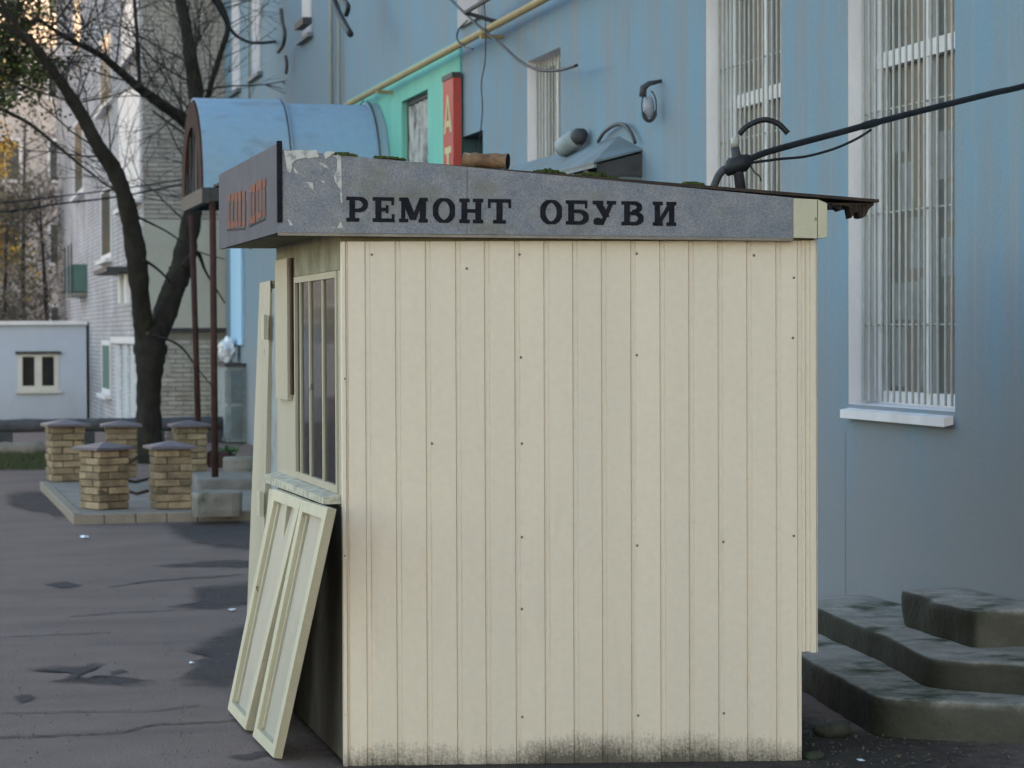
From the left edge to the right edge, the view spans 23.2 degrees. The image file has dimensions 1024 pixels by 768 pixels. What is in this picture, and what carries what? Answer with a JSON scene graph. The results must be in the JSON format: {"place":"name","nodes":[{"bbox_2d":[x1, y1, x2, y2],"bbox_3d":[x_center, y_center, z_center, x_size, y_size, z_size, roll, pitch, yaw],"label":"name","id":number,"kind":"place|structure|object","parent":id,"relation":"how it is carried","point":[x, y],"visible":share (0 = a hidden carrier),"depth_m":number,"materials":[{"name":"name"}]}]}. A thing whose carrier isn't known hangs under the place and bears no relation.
{"place":"outdoors","nodes":[
{"label":"outdoors","id":0,"kind":"place"},
{"bbox_2d":[0,449,47,469],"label":"grass","id":1,"kind":"structure","parent":0,"point":[23,461],"depth_m":33.08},
{"bbox_2d":[342,0,350,16],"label":"rubber hose","id":2,"kind":"object","parent":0,"point":[347,8],"visible":1,"depth_m":26.90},
{"bbox_2d":[0,432,1023,767],"bbox_3d":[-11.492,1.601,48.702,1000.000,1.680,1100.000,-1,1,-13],"label":"ground","id":3,"kind":"structure","parent":0,"point":[140,640],"depth_m":13.60,"materials":[{"name":"asphalt"}]},
{"bbox_2d":[0,60,41,300],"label":"autumn tree","id":4,"kind":"object","parent":3,"relation":"on","point":[6,150],"visible":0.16,"depth_m":83.62,"materials":[{"name":"yellow plant"}]},
{"bbox_2d":[0,442,43,454],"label":"concrete kerb","id":5,"kind":"object","parent":3,"relation":"on","point":[17,447],"visible":0.71,"depth_m":35.59,"materials":[{"name":"concrete"}]},
{"bbox_2d":[16,694,35,701],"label":"asphalt patch","id":6,"kind":"object","parent":3,"relation":"on","point":[25,698],"visible":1,"depth_m":11.81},
{"bbox_2d":[0,98,57,320],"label":"shrub","id":7,"kind":"object","parent":3,"relation":"on","point":[24,137],"visible":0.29,"depth_m":71.85,"materials":[{"name":"brown plant"}]},
{"bbox_2d":[0,0,57,320],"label":"building","id":8,"kind":"structure","parent":3,"relation":"on","point":[12,120],"depth_m":90.32,"materials":[{"name":"white paint"}]},
{"bbox_2d":[0,55,20,98],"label":"window","id":9,"kind":"structure","parent":8,"relation":"in","point":[16,91],"depth_m":90.01,"materials":[{"name":"glass"}]},
{"bbox_2d":[0,223,21,264],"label":"window","id":10,"kind":"structure","parent":8,"relation":"in","point":[13,223],"depth_m":90.15,"materials":[{"name":"white paint"}]},
{"bbox_2d":[0,138,21,181],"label":"window","id":11,"kind":"structure","parent":8,"relation":"in","point":[13,170],"depth_m":90.08,"materials":[{"name":"glass"}]},
{"bbox_2d":[47,138,56,182],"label":"window","id":12,"kind":"structure","parent":8,"relation":"in","point":[50,154],"depth_m":90.39,"materials":[{"name":"glass"}]},
{"bbox_2d":[47,55,56,99],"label":"window","id":13,"kind":"structure","parent":8,"relation":"in","point":[53,82],"depth_m":90.34,"materials":[{"name":"glass"}]},
{"bbox_2d":[48,221,57,265],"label":"window","id":14,"kind":"structure","parent":8,"relation":"in","point":[49,229],"depth_m":90.45,"materials":[{"name":"white paint"}]},
{"bbox_2d":[49,304,57,320],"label":"window","id":15,"kind":"structure","parent":8,"relation":"in","point":[53,306],"depth_m":90.52,"materials":[{"name":"white paint"}]},
{"bbox_2d":[0,167,62,320],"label":"shrub","id":16,"kind":"object","parent":3,"relation":"on","point":[7,239],"visible":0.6,"depth_m":65.47,"materials":[{"name":"brown plant"}]},
{"bbox_2d":[0,126,67,320],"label":"shrub","id":17,"kind":"object","parent":3,"relation":"on","point":[45,296],"visible":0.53,"depth_m":63.70,"materials":[{"name":"brown plant"}]},
{"bbox_2d":[11,492,64,515],"bbox_3d":[-4.888,1.210,25.447,0.667,0.001,5.168,-1,1,-13],"label":"asphalt patch","id":18,"kind":"object","parent":3,"relation":"on","point":[39,502],"visible":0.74,"depth_m":25.37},
{"bbox_2d":[0,321,86,419],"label":"annex building","id":19,"kind":"structure","parent":3,"relation":"on","point":[43,369],"depth_m":54.77,"materials":[{"name":"paint"}]},
{"bbox_2d":[15,351,60,392],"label":"window","id":20,"kind":"structure","parent":19,"relation":"in","point":[37,370],"depth_m":54.74,"materials":[{"name":"paint"}]},
{"bbox_2d":[0,0,119,155],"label":"leafy tree","id":21,"kind":"object","parent":3,"relation":"on","point":[20,69],"visible":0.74,"depth_m":32.30,"materials":[{"name":"green plant"}]},
{"bbox_2d":[40,481,81,522],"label":"kerb","id":22,"kind":"structure","parent":3,"relation":"on","point":[67,508],"depth_m":24.80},
{"bbox_2d":[47,582,79,587],"bbox_3d":[-3.065,1.375,17.106,0.281,0.001,0.575,-1,1,-31],"label":"asphalt patch","id":23,"kind":"object","parent":3,"relation":"on","point":[63,584],"visible":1,"depth_m":17.14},
{"bbox_2d":[40,664,140,684],"bbox_3d":[-2.167,1.465,12.577,0.566,0.001,1.180,-1,1,-28],"label":"asphalt patch","id":24,"kind":"object","parent":3,"relation":"on","point":[78,671],"visible":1,"depth_m":12.50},
{"bbox_2d":[3,704,198,712],"bbox_3d":[-1.891,1.487,11.384,0.943,0.001,0.141,-1,1,-13],"label":"asphalt crack","id":25,"kind":"object","parent":3,"relation":"on","point":[118,710],"visible":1,"depth_m":11.38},
{"bbox_2d":[0,416,222,444],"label":"heat pipe","id":26,"kind":"object","parent":3,"relation":"on","point":[9,428],"visible":0.5,"depth_m":38.92,"materials":[{"name":"metal"}]},
{"bbox_2d":[0,719,235,736],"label":"asphalt crack","id":27,"kind":"object","parent":3,"relation":"on","point":[122,731],"visible":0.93,"depth_m":10.83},
{"bbox_2d":[56,0,225,438],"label":"brick building","id":28,"kind":"structure","parent":3,"relation":"on","point":[96,295],"depth_m":44.32,"materials":[{"name":"brick"}]},
{"bbox_2d":[69,0,81,68],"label":"window","id":29,"kind":"structure","parent":28,"relation":"in","point":[75,4],"depth_m":57.74,"materials":[{"name":"white paint"}]},
{"bbox_2d":[69,120,83,201],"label":"window","id":30,"kind":"structure","parent":28,"relation":"in","point":[79,185],"depth_m":57.73,"materials":[{"name":"glass"}]},
{"bbox_2d":[94,22,111,118],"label":"window","id":31,"kind":"structure","parent":28,"relation":"in","point":[101,113],"depth_m":49.04,"materials":[{"name":"glass"}]},
{"bbox_2d":[96,340,111,398],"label":"window","id":32,"kind":"structure","parent":28,"relation":"in","point":[105,344],"depth_m":49.63,"materials":[{"name":"white paint"}]},
{"bbox_2d":[95,183,112,265],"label":"window","id":33,"kind":"structure","parent":28,"relation":"in","point":[105,207],"depth_m":49.32,"materials":[{"name":"glass"}]},
{"bbox_2d":[115,0,138,73],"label":"window","id":34,"kind":"structure","parent":28,"relation":"in","point":[127,8],"depth_m":43.54,"materials":[{"name":"white paint"}]},
{"bbox_2d":[113,77,141,214],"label":"window","id":35,"kind":"structure","parent":28,"relation":"in","point":[131,112],"depth_m":43.49,"materials":[{"name":"glass"}]},
{"bbox_2d":[0,0,285,463],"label":"forked tree","id":36,"kind":"object","parent":3,"relation":"on","point":[151,334],"visible":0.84,"depth_m":32.99,"materials":[{"name":"brown plant"}]},
{"bbox_2d":[50,480,251,513],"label":"paving","id":37,"kind":"structure","parent":3,"relation":"on","point":[70,491],"depth_m":24.75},
{"bbox_2d":[40,419,90,481],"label":"brick pillar","id":38,"kind":"structure","parent":37,"relation":"on","point":[63,438],"depth_m":27.66,"materials":[{"name":"brick"}]},
{"bbox_2d":[72,442,136,509],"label":"brick pillar","id":39,"kind":"structure","parent":37,"relation":"on","point":[104,475],"depth_m":23.25,"materials":[{"name":"brick"}]},
{"bbox_2d":[100,420,141,476],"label":"brick pillar","id":40,"kind":"structure","parent":37,"relation":"on","point":[122,432],"depth_m":28.36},
{"bbox_2d":[143,441,197,508],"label":"brick pillar","id":41,"kind":"structure","parent":37,"relation":"on","point":[170,468],"depth_m":23.25,"materials":[{"name":"brick"}]},
{"bbox_2d":[129,489,148,494],"bbox_3d":[-3.652,1.053,24.350,0.260,0.064,0.029,0,1,23],"label":"rail bar","id":42,"kind":"object","parent":41,"relation":"attached to","point":[139,492],"visible":0.78,"depth_m":24.33,"materials":[{"name":"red metal"}]},
{"bbox_2d":[128,477,149,482],"bbox_3d":[-3.882,0.982,25.800,0.031,0.162,2.401,0,1,-2],"label":"rail bar","id":43,"kind":"object","parent":41,"relation":"attached to","point":[139,481],"visible":0.62,"depth_m":25.97,"materials":[{"name":"black metal"}]},
{"bbox_2d":[167,420,210,477],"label":"brick pillar","id":44,"kind":"structure","parent":37,"relation":"on","point":[190,432],"depth_m":28.31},
{"bbox_2d":[207,450,231,467],"bbox_3d":[-3.327,0.854,28.453,0.513,0.184,0.255,1,1,37],"label":"flower trough","id":45,"kind":"object","parent":44,"relation":"attached to","point":[222,454],"visible":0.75,"depth_m":28.30,"materials":[{"name":"red metal"}]},
{"bbox_2d":[192,490,241,516],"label":"concrete block","id":46,"kind":"structure","parent":37,"relation":"on","point":[215,503],"depth_m":22.52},
{"bbox_2d":[192,472,251,489],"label":"porch slab","id":47,"kind":"structure","parent":46,"relation":"on","point":[225,481],"depth_m":26.13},
{"bbox_2d":[223,456,252,471],"bbox_3d":[-2.998,0.881,27.603,0.396,0.163,0.395,-1,1,-13],"label":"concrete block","id":48,"kind":"object","parent":47,"relation":"on","point":[237,463],"visible":0.74,"depth_m":27.43,"materials":[{"name":"concrete"}]},
{"bbox_2d":[72,510,250,524],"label":"kerb","id":49,"kind":"structure","parent":3,"relation":"on","point":[136,517],"depth_m":22.76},
{"bbox_2d":[108,574,236,586],"bbox_3d":[-2.382,1.364,17.429,0.159,0.001,1.225,1,2,43],"label":"asphalt crack","id":50,"kind":"object","parent":3,"relation":"on","point":[171,579],"visible":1,"depth_m":17.44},
{"bbox_2d":[166,560,248,566],"bbox_3d":[-2.196,1.341,18.581,0.767,0.001,0.936,1,2,40],"label":"asphalt patch","id":51,"kind":"object","parent":3,"relation":"on","point":[230,563],"visible":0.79,"depth_m":18.59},
{"bbox_2d":[173,523,249,548],"bbox_3d":[-2.362,1.286,21.318,1.176,0.001,3.768,-1,1,-13],"label":"asphalt patch","id":52,"kind":"object","parent":3,"relation":"on","point":[238,535],"visible":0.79,"depth_m":21.45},
{"bbox_2d":[181,584,247,608],"bbox_3d":[-1.840,1.383,16.503,0.842,0.001,2.213,0,1,-1],"label":"asphalt patch","id":53,"kind":"object","parent":3,"relation":"on","point":[229,595],"visible":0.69,"depth_m":16.31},
{"bbox_2d":[186,628,243,684],"bbox_3d":[-1.475,1.444,13.451,0.673,0.001,3.641,0,1,-5],"label":"asphalt patch","id":54,"kind":"object","parent":3,"relation":"on","point":[222,668],"visible":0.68,"depth_m":13.16,"materials":[{"name":"asphalt"}]},
{"bbox_2d":[210,362,245,441],"bbox_3d":[-4.549,0.275,40.049,0.337,1.234,1.982,-1,1,-13],"label":"metal cabinet","id":55,"kind":"object","parent":3,"relation":"on","point":[232,394],"visible":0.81,"depth_m":39.12,"materials":[{"name":"metal"}]},
{"bbox_2d":[218,336,235,362],"bbox_3d":[-4.553,-0.543,39.959,0.290,0.450,0.466,-1,1,-13],"label":"plastic bag","id":56,"kind":"object","parent":55,"relation":"on","point":[226,349],"visible":0.99,"depth_m":39.82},
{"bbox_2d":[218,440,244,455],"bbox_3d":[-3.263,0.800,29.024,0.267,0.277,0.456,0,1,18],"label":"green plant","id":57,"kind":"object","parent":3,"relation":"on","point":[226,448],"visible":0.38,"depth_m":28.94,"materials":[{"name":"green plant"}]},
{"bbox_2d":[233,751,268,759],"bbox_3d":[-1.056,1.511,10.164,0.181,0.001,0.256,1,2,41],"label":"asphalt patch","id":58,"kind":"object","parent":3,"relation":"on","point":[253,755],"visible":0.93,"depth_m":10.16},
{"bbox_2d":[228,489,309,730],"bbox_3d":[-1.059,0.975,10.785,0.206,1.029,1.149,-1,1,-13],"label":"window shutter","id":59,"kind":"object","parent":3,"relation":"on","point":[261,619],"depth_m":10.93,"materials":[{"name":"beige paint"}]},
{"bbox_2d":[266,489,293,538],"bbox_3d":[-1.087,0.971,11.212,0.064,1.021,1.242,-1,1,-13],"label":"window shutter","id":60,"kind":"object","parent":3,"relation":"on","point":[287,510],"depth_m":10.69,"materials":[{"name":"beige paint"}]},
{"bbox_2d":[181,98,388,476],"bbox_3d":[-2.658,-1.003,28.205,2.026,4.303,3.324,-1,1,-13],"label":"barrel canopy","id":61,"kind":"object","parent":3,"relation":"on","point":[221,135],"visible":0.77,"depth_m":26.86,"materials":[{"name":"blue metal"}]},
{"bbox_2d":[253,500,335,758],"bbox_3d":[-0.885,0.986,10.075,0.194,1.043,1.048,-1,1,-13],"label":"window shutter","id":62,"kind":"object","parent":3,"relation":"on","point":[309,550],"depth_m":10.11,"materials":[{"name":"beige paint"}]},
{"bbox_2d":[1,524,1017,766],"bbox_3d":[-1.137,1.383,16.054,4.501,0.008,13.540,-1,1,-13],"label":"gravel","id":63,"kind":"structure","parent":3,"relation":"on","point":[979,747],"depth_m":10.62,"materials":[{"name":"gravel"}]},
{"bbox_2d":[5,527,1021,767],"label":"fallen leaves","id":64,"kind":"object","parent":3,"relation":"on","point":[897,755],"visible":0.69,"depth_m":10.15,"materials":[{"name":"brown plant"}]},
{"bbox_2d":[213,141,878,766],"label":"repair kiosk","id":65,"kind":"object","parent":3,"relation":"on","point":[543,445],"visible":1,"depth_m":9.94,"materials":[{"name":"beige metal"}]},
{"bbox_2d":[247,281,274,611],"bbox_3d":[-1.237,0.475,12.543,0.135,1.979,0.762,-1,1,-13],"label":"door","id":66,"kind":"structure","parent":65,"relation":"in","point":[262,420],"depth_m":12.57,"materials":[{"name":"beige paint"}]},
{"bbox_2d":[270,288,277,488],"bbox_3d":[-1.117,0.497,12.048,0.030,1.917,0.528,-1,1,-13],"label":"door panel","id":67,"kind":"structure","parent":65,"relation":"in","point":[274,453],"depth_m":12.13,"materials":[{"name":"metal"}]},
{"bbox_2d":[294,271,338,493],"bbox_3d":[-0.824,-0.018,10.536,0.020,0.890,1.151,-1,1,-13],"label":"window","id":68,"kind":"structure","parent":65,"relation":"in","point":[315,295],"depth_m":10.53,"materials":[{"name":"glass"}]},
{"bbox_2d":[331,152,358,156],"bbox_3d":[-0.659,-0.905,9.877,0.110,0.024,0.118,0,1,-1],"label":"moss clump","id":69,"kind":"object","parent":65,"relation":"on","point":[344,153],"visible":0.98,"depth_m":9.83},
{"bbox_2d":[373,155,405,160],"bbox_3d":[-0.484,-0.891,9.889,0.135,0.025,0.118,0,1,-3],"label":"moss clump","id":70,"kind":"object","parent":65,"relation":"on","point":[391,158],"visible":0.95,"depth_m":9.84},
{"bbox_2d":[462,152,509,168],"bbox_3d":[-0.103,-0.890,9.976,0.186,0.074,0.065,0,1,17],"label":"rusty pipe","id":71,"kind":"object","parent":65,"relation":"on","point":[494,160],"visible":0.91,"depth_m":9.95,"materials":[{"name":"metal"}]},
{"bbox_2d":[533,168,565,173],"bbox_3d":[0.149,-0.846,9.988,0.144,0.033,0.128,-1,1,-13],"label":"moss clump","id":72,"kind":"object","parent":65,"relation":"on","point":[548,170],"visible":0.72,"depth_m":9.94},
{"bbox_2d":[576,171,617,177],"bbox_3d":[0.337,-0.832,9.995,0.182,0.035,0.122,0,1,-3],"label":"moss clump","id":73,"kind":"object","parent":65,"relation":"on","point":[597,174],"visible":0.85,"depth_m":9.95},
{"bbox_2d":[710,117,789,188],"bbox_3d":[0.958,-0.927,10.071,0.325,0.297,0.069,0,1,-3],"label":"cable mast","id":74,"kind":"object","parent":65,"relation":"on","point":[737,165],"visible":0.98,"depth_m":10.05,"materials":[{"name":"metal"}]},
{"bbox_2d":[750,83,1023,160],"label":"cable","id":75,"kind":"object","parent":74,"relation":"attached to","point":[872,123],"visible":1,"depth_m":10.54,"materials":[{"name":"black rubber"}]},
{"bbox_2d":[753,129,871,163],"bbox_3d":[1.216,-0.971,10.214,0.620,0.167,0.012,-1,1,-28],"label":"cable","id":76,"kind":"object","parent":75,"relation":"hanging from","point":[817,153],"visible":1,"depth_m":10.22,"materials":[{"name":"black rubber"}]},
{"bbox_2d":[224,0,1023,603],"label":"blue building","id":77,"kind":"structure","parent":3,"relation":"on","point":[920,374],"depth_m":13.72,"materials":[{"name":"paint"}]},
{"bbox_2d":[0,183,181,212],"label":"overhead wire","id":78,"kind":"object","parent":77,"relation":"attached to","point":[84,200],"visible":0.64,"depth_m":36.46,"materials":[{"name":"black rubber"}]},
{"bbox_2d":[0,179,181,202],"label":"overhead wire","id":79,"kind":"object","parent":77,"relation":"attached to","point":[84,193],"visible":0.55,"depth_m":36.39,"materials":[{"name":"black rubber"}]},
{"bbox_2d":[227,0,241,97],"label":"window","id":80,"kind":"structure","parent":77,"relation":"in","point":[236,13],"depth_m":40.55,"materials":[{"name":"white paint"}]},
{"bbox_2d":[230,248,243,344],"bbox_3d":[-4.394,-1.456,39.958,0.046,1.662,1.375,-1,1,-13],"label":"drainpipe","id":81,"kind":"object","parent":77,"relation":"attached to","point":[237,288],"visible":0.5,"depth_m":39.74,"materials":[{"name":"metal"}]},
{"bbox_2d":[211,0,275,44],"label":"overhead wire","id":82,"kind":"object","parent":77,"relation":"attached to","point":[231,30],"visible":0.9,"depth_m":32.66,"materials":[{"name":"black rubber"}]},
{"bbox_2d":[247,0,250,249],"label":"riser pipe","id":83,"kind":"object","parent":77,"relation":"attached to","point":[248,37],"visible":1,"depth_m":38.10,"materials":[{"name":"metal"}]},
{"bbox_2d":[246,0,262,82],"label":"window","id":84,"kind":"structure","parent":77,"relation":"in","point":[256,54],"depth_m":38.12,"materials":[{"name":"white paint"}]},
{"bbox_2d":[276,8,286,53],"bbox_3d":[-3.098,-4.763,33.592,0.052,0.578,0.658,-1,1,-13],"label":"wall hook","id":85,"kind":"object","parent":77,"relation":"attached to","point":[280,49],"depth_m":33.45,"materials":[{"name":"metal"}]},
{"bbox_2d":[284,55,288,73],"bbox_3d":[-3.057,-4.330,33.872,0.044,0.262,0.163,-1,1,-13],"label":"wall hook","id":86,"kind":"object","parent":77,"relation":"attached to","point":[286,64],"depth_m":33.83,"materials":[{"name":"metal"}]},
{"bbox_2d":[294,17,311,30],"bbox_3d":[-2.728,-4.702,32.635,0.117,0.084,0.762,-1,1,-13],"label":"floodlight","id":87,"kind":"object","parent":77,"relation":"attached to","point":[302,23],"visible":1,"depth_m":32.45,"materials":[{"name":"metal"}]},
{"bbox_2d":[295,0,312,45],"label":"window","id":88,"kind":"structure","parent":77,"relation":"in","point":[307,10],"depth_m":33.10,"materials":[{"name":"white paint"}]},
{"bbox_2d":[329,0,332,103],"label":"riser pipe","id":89,"kind":"object","parent":77,"relation":"attached to","point":[330,53],"depth_m":30.49,"materials":[{"name":"metal"}]},
{"bbox_2d":[337,0,340,104],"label":"riser pipe","id":90,"kind":"object","parent":77,"relation":"attached to","point":[339,57],"depth_m":29.90,"materials":[{"name":"metal"}]},
{"bbox_2d":[331,0,353,36],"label":"rubber hose","id":91,"kind":"object","parent":77,"relation":"attached to","point":[343,21],"visible":1,"depth_m":26.91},
{"bbox_2d":[403,90,427,162],"bbox_3d":[-0.928,-1.328,25.604,0.090,3.245,1.398,-1,1,-13],"label":"window","id":92,"kind":"structure","parent":77,"relation":"in","point":[416,107],"depth_m":25.84,"materials":[{"name":"glass"}]},
{"bbox_2d":[342,0,549,104],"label":"gas pipe","id":93,"kind":"object","parent":77,"relation":"attached to","point":[507,18],"visible":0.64,"depth_m":22.96,"materials":[{"name":"metal"}]},
{"bbox_2d":[456,20,473,49],"bbox_3d":[-0.422,-3.094,22.330,0.014,0.293,0.692,-1,1,-13],"label":"hanging wire","id":94,"kind":"object","parent":93,"relation":"hanging from","point":[457,37],"visible":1,"depth_m":22.45,"materials":[{"name":"black rubber"}]},
{"bbox_2d":[478,4,485,152],"bbox_3d":[-0.257,-2.542,21.478,0.010,1.654,0.313,-1,1,-13],"label":"hanging wire","id":95,"kind":"object","parent":93,"relation":"hanging from","point":[481,80],"visible":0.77,"depth_m":21.47,"materials":[{"name":"black rubber"}]},
{"bbox_2d":[450,0,577,71],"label":"hanging wire","id":96,"kind":"object","parent":93,"relation":"hanging from","point":[508,50],"visible":0.98,"depth_m":20.43,"materials":[{"name":"black rubber"}]},
{"bbox_2d":[442,72,460,165],"bbox_3d":[-0.567,-1.640,23.575,0.086,2.551,0.487,-1,1,-13],"label":"shop sign","id":97,"kind":"object","parent":77,"relation":"attached to","point":[451,81],"visible":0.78,"depth_m":23.37,"materials":[{"name":"metal"}]},
{"bbox_2d":[457,0,481,28],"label":"wall board","id":98,"kind":"object","parent":77,"relation":"attached to","point":[462,18],"depth_m":23.05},
{"bbox_2d":[462,130,482,155],"bbox_3d":[-0.135,-0.705,23.075,0.460,3.199,0.893,-1,1,-13],"label":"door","id":99,"kind":"structure","parent":77,"relation":"in","point":[470,143],"depth_m":23.44,"materials":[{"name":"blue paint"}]},
{"bbox_2d":[463,0,495,22],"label":"iron bracket","id":100,"kind":"object","parent":77,"relation":"attached to","point":[468,12],"visible":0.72,"depth_m":21.83,"materials":[{"name":"metal"}]},
{"bbox_2d":[527,47,560,161],"bbox_3d":[0.344,-1.315,20.395,0.270,2.735,1.120,-1,1,-13],"label":"window","id":101,"kind":"structure","parent":77,"relation":"in","point":[543,88],"depth_m":20.86,"materials":[{"name":"white paint"}]},
{"bbox_2d":[509,122,642,179],"bbox_3d":[0.298,-1.148,19.444,0.360,1.531,3.933,-1,1,-13],"label":"porch hood","id":102,"kind":"object","parent":77,"relation":"attached to","point":[628,167],"visible":0.19,"depth_m":17.84,"materials":[{"name":"metal"}]},
{"bbox_2d":[554,128,587,156],"bbox_3d":[0.458,-1.839,19.041,0.152,0.206,0.344,-1,1,-31],"label":"old can","id":103,"kind":"object","parent":102,"relation":"on","point":[569,142],"visible":1,"depth_m":18.97,"materials":[{"name":"metal"}]},
{"bbox_2d":[639,79,661,122],"bbox_3d":[0.948,-1.936,17.101,0.164,0.300,0.076,-1,1,-13],"label":"wall lamp","id":104,"kind":"object","parent":77,"relation":"attached to","point":[649,111],"visible":1,"depth_m":17.08,"materials":[{"name":"metal"}]},
{"bbox_2d":[706,0,781,190],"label":"window","id":105,"kind":"structure","parent":77,"relation":"in","point":[744,37],"depth_m":15.78,"materials":[{"name":"white paint"}]},
{"bbox_2d":[840,0,954,426],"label":"window","id":106,"kind":"structure","parent":77,"relation":"in","point":[901,53],"depth_m":13.26,"materials":[{"name":"white paint"}]},
{"bbox_2d":[376,728,979,767],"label":"soil","id":107,"kind":"structure","parent":3,"relation":"on","point":[853,745],"depth_m":9.99,"materials":[{"name":"soil"}]},
{"bbox_2d":[803,751,825,759],"bbox_3d":[1.216,1.494,10.047,0.092,0.042,0.071,-1,1,-13],"label":"stone","id":108,"kind":"object","parent":107,"relation":"on","point":[813,755],"visible":0.99,"depth_m":10.03,"materials":[{"name":"stone"}]},
{"bbox_2d":[812,720,851,736],"bbox_3d":[1.359,1.468,10.623,0.164,0.078,0.138,-1,1,-13],"label":"stone","id":109,"kind":"object","parent":107,"relation":"on","point":[838,728],"visible":1,"depth_m":10.57,"materials":[{"name":"stone"}]},
{"bbox_2d":[802,588,1023,744],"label":"entrance steps","id":110,"kind":"structure","parent":3,"relation":"on","point":[939,664],"depth_m":11.18,"materials":[{"name":"concrete"}]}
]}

